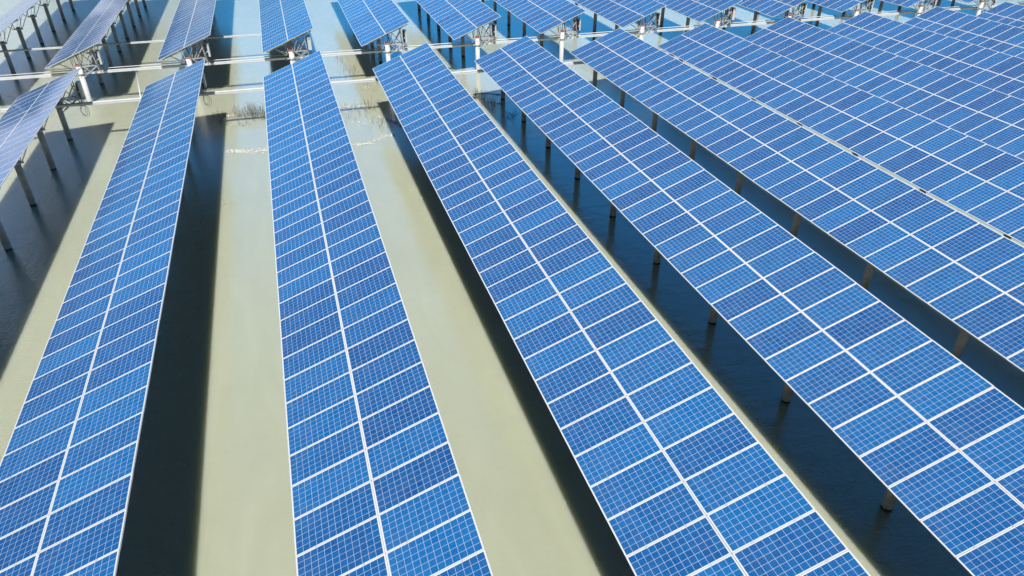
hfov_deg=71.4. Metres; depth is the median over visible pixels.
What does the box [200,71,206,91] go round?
inverter
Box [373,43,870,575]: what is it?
solar array
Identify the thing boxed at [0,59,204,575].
solar array
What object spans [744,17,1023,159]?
solar array
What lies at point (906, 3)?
solar array
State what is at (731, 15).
inverter
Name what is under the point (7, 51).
cable tray
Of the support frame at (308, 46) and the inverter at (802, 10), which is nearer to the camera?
the support frame at (308, 46)
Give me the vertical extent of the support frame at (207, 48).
1.941 m
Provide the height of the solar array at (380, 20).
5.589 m
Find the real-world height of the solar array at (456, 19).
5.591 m
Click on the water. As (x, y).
(228, 500)
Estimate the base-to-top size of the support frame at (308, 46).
1.941 m
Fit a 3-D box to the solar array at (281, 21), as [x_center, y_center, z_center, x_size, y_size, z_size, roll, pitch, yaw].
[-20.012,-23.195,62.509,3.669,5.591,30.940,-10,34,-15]
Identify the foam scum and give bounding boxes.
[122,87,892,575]
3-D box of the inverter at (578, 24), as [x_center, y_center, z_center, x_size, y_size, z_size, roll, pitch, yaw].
[3.954,-20.064,55.098,2.750,1.941,0.586,-10,34,-15]
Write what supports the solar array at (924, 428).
on the water
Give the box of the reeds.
[208,46,563,130]
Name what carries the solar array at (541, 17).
on the water
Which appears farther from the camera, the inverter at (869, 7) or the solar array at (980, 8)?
the solar array at (980, 8)
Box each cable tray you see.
[0,2,1023,79]
[0,34,260,56]
[0,54,673,111]
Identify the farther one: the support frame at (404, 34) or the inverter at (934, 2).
the inverter at (934, 2)
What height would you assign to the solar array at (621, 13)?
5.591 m
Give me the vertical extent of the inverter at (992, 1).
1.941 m
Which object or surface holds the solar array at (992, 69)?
on the water
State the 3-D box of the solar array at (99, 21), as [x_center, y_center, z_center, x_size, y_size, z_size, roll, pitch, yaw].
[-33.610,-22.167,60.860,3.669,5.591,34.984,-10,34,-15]
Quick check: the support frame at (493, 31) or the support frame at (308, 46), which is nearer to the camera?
the support frame at (308, 46)
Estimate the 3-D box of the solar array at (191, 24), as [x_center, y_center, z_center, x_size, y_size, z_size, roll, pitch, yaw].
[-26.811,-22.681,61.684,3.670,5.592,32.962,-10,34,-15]
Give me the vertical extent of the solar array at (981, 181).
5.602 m
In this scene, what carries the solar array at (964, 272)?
on the water
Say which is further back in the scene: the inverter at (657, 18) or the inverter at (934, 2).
the inverter at (934, 2)
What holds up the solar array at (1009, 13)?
on the water
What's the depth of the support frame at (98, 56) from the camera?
47.05 m
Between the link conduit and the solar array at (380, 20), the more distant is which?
the solar array at (380, 20)
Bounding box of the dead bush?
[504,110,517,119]
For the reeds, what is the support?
in the water
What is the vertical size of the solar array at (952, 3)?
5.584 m
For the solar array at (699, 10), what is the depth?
59.58 m
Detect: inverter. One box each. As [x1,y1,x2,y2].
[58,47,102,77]
[59,81,84,111]
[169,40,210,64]
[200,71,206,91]
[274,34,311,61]
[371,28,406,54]
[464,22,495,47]
[550,17,580,41]
[630,11,660,35]
[708,6,735,28]
[780,2,806,19]
[848,0,874,13]
[914,0,936,13]
[976,0,995,10]
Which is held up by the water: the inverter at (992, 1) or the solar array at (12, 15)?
the solar array at (12, 15)
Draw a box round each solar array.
[0,0,74,73]
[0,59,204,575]
[0,67,80,250]
[45,0,146,101]
[157,0,215,66]
[259,0,312,63]
[263,50,493,575]
[337,0,409,62]
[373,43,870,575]
[415,0,500,69]
[474,36,1023,575]
[481,0,585,61]
[570,28,1023,371]
[572,0,666,39]
[655,0,741,32]
[657,23,1023,243]
[724,0,805,33]
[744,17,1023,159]
[784,0,871,26]
[813,0,932,16]
[827,11,1023,99]
[897,0,988,15]
[905,6,1023,58]
[951,0,995,8]
[976,2,1023,28]
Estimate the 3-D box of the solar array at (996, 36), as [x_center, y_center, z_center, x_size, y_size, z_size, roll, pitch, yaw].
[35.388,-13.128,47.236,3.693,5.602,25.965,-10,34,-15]
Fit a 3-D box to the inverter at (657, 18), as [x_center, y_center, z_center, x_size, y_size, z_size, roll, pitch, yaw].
[10.451,-21.104,56.732,2.750,1.941,0.586,-10,34,-15]
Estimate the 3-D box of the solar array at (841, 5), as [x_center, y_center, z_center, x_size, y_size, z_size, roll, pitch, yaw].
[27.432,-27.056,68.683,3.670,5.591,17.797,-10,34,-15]
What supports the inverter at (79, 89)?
attached to the solar array at (24, 118)
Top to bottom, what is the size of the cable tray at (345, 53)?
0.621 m
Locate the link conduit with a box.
[136,72,140,96]
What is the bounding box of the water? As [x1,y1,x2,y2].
[0,0,1023,575]
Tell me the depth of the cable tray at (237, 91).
43.68 m
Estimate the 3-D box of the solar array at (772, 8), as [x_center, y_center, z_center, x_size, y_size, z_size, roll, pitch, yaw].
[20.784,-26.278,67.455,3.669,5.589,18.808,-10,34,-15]
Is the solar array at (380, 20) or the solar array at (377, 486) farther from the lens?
the solar array at (380, 20)
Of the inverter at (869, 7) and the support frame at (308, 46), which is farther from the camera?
the inverter at (869, 7)
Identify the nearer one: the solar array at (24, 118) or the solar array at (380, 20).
the solar array at (24, 118)

